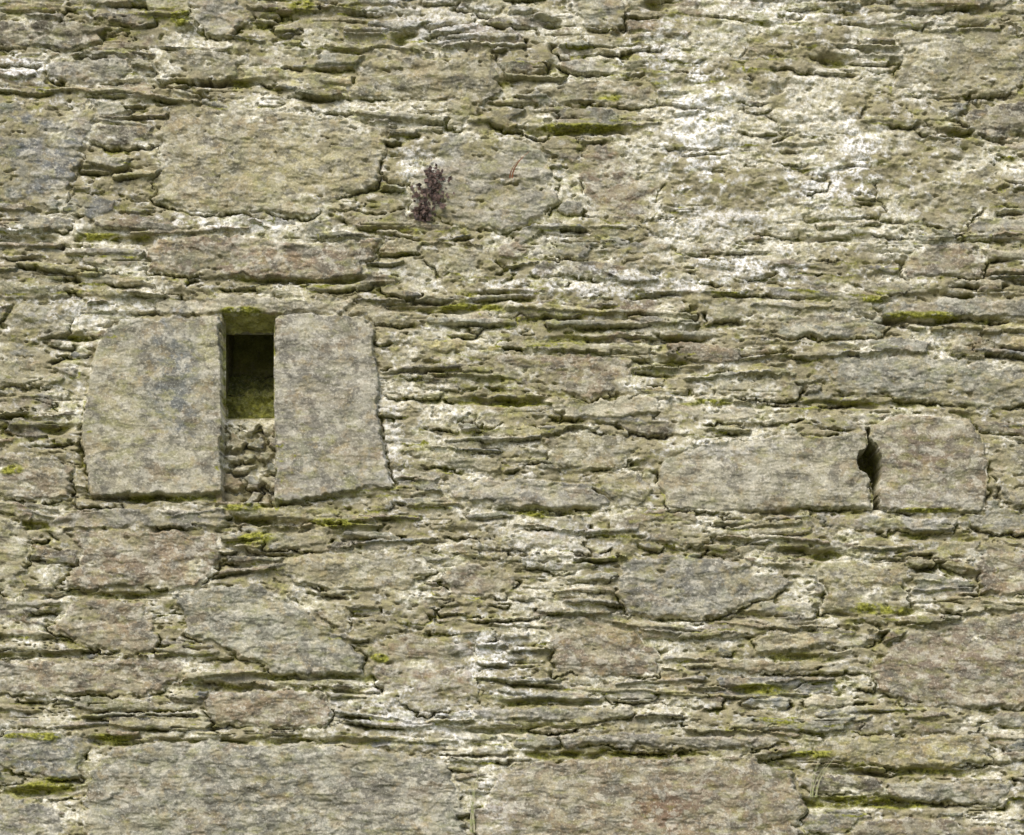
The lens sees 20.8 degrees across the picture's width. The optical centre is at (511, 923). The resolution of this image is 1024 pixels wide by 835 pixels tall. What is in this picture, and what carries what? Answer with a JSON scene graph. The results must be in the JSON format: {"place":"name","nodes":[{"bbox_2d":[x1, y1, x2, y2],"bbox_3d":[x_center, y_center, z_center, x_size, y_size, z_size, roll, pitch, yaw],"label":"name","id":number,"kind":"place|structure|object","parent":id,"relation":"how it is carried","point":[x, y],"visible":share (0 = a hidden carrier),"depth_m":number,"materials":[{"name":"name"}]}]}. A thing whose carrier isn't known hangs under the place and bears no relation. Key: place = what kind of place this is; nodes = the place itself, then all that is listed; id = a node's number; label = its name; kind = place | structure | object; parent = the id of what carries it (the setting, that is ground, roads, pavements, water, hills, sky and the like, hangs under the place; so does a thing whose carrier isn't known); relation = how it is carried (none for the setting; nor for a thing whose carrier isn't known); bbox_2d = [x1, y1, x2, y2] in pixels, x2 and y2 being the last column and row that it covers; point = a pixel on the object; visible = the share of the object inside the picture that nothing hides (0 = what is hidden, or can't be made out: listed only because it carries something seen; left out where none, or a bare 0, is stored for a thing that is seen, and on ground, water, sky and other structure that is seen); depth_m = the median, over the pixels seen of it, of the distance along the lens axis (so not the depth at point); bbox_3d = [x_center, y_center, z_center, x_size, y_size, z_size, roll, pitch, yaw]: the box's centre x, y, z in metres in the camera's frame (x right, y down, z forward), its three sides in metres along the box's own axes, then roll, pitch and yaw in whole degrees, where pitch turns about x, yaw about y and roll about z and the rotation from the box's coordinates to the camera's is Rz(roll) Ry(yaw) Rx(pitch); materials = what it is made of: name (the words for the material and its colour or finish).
{"place":"outdoors","nodes":[
{"label":"outdoors","id":0,"kind":"place"},
{"bbox_3d":[-0.005,-3.375,23.040,16.480,10.050,2.120,0,0,0],"label":"wall body","id":1,"kind":"object","parent":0,"visible":0},
{"bbox_2d":[0,0,1023,834],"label":"masonry face","id":2,"kind":"object","parent":1,"relation":"attached to","point":[634,446],"visible":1,"depth_m":21.98},
{"bbox_2d":[223,312,275,334],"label":"lintel soffit","id":3,"kind":"structure","parent":2,"relation":"attached to","point":[244,322],"depth_m":22.15,"materials":[{"name":"stone"}]},
{"bbox_2d":[226,331,273,334],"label":"lintel back","id":4,"kind":"structure","parent":3,"relation":"on","point":[248,333],"depth_m":22.24,"materials":[{"name":"stone"}]},
{"bbox_2d":[225,428,274,433],"bbox_3d":[-2.075,-3.919,22.320,0.520,0.061,0.400,0,0,0],"label":"sill ledge","id":5,"kind":"object","parent":2,"relation":"attached to","point":[260,430],"visible":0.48,"depth_m":22.13,"materials":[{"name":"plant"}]},
{"bbox_2d":[227,374,273,399],"bbox_3d":[-2.075,-4.366,22.667,0.520,0.273,0.339,0,0,0],"label":"mossy sill stone","id":6,"kind":"object","parent":5,"relation":"on","point":[242,385],"visible":0.69,"depth_m":22.68,"materials":[{"name":"green stone"}]},
{"bbox_2d":[226,335,234,397],"bbox_3d":[-2.307,-4.550,22.990,0.032,1.300,1.900,0,0,0],"label":"window jamb","id":7,"kind":"object","parent":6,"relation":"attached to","point":[230,341],"depth_m":22.67,"materials":[{"name":"stone"}]},
{"bbox_2d":[226,396,274,418],"bbox_3d":[-2.075,-4.051,22.475,0.520,0.432,0.178,0,0,0],"label":"mossy sill stone","id":8,"kind":"object","parent":2,"relation":"attached to","point":[240,407],"visible":0.3,"depth_m":22.50,"materials":[{"name":"stone"}]},
{"bbox_2d":[409,163,454,222],"bbox_3d":[-0.633,-5.759,21.965,0.369,0.464,0.104,0,0,0],"label":"dry wall plant","id":9,"kind":"object","parent":2,"relation":"attached to","point":[422,208],"visible":1,"depth_m":21.95,"materials":[{"name":"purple plant"}]},
{"bbox_2d":[466,771,478,832],"bbox_3d":[-0.308,-0.972,21.942,0.103,0.503,0.064,0,0,0],"label":"grass tuft","id":10,"kind":"object","parent":2,"relation":"attached to","point":[472,807],"visible":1,"depth_m":21.95,"materials":[{"name":"beige plant"}]},
{"bbox_2d":[509,152,528,177],"bbox_3d":[0.054,-5.980,21.915,0.172,0.200,0.037,0,0,23],"label":"dry stem","id":11,"kind":"object","parent":2,"relation":"attached to","point":[518,161],"visible":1,"depth_m":21.93,"materials":[{"name":"beige plant"}]},
{"bbox_2d":[810,753,839,796],"bbox_3d":[2.463,-1.174,21.941,0.243,0.348,0.056,0,0,19],"label":"grass tuft","id":12,"kind":"object","parent":2,"relation":"attached to","point":[812,787],"visible":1,"depth_m":21.96,"materials":[{"name":"beige plant"}]},
{"bbox_3d":[-1.857,-4.550,22.990,0.030,1.300,1.900,0,0,0],"label":"window jamb","id":13,"kind":"object","parent":1,"relation":"attached to","visible":0},
{"bbox_2d":[233,335,273,397],"bbox_3d":[-2.070,-4.450,23.050,0.550,1.500,0.062,0,0,0],"label":"chamber back","id":14,"kind":"object","parent":13,"relation":"attached to","point":[253,355],"visible":0.1,"depth_m":23.05,"materials":[{"name":"stone"}]}
]}

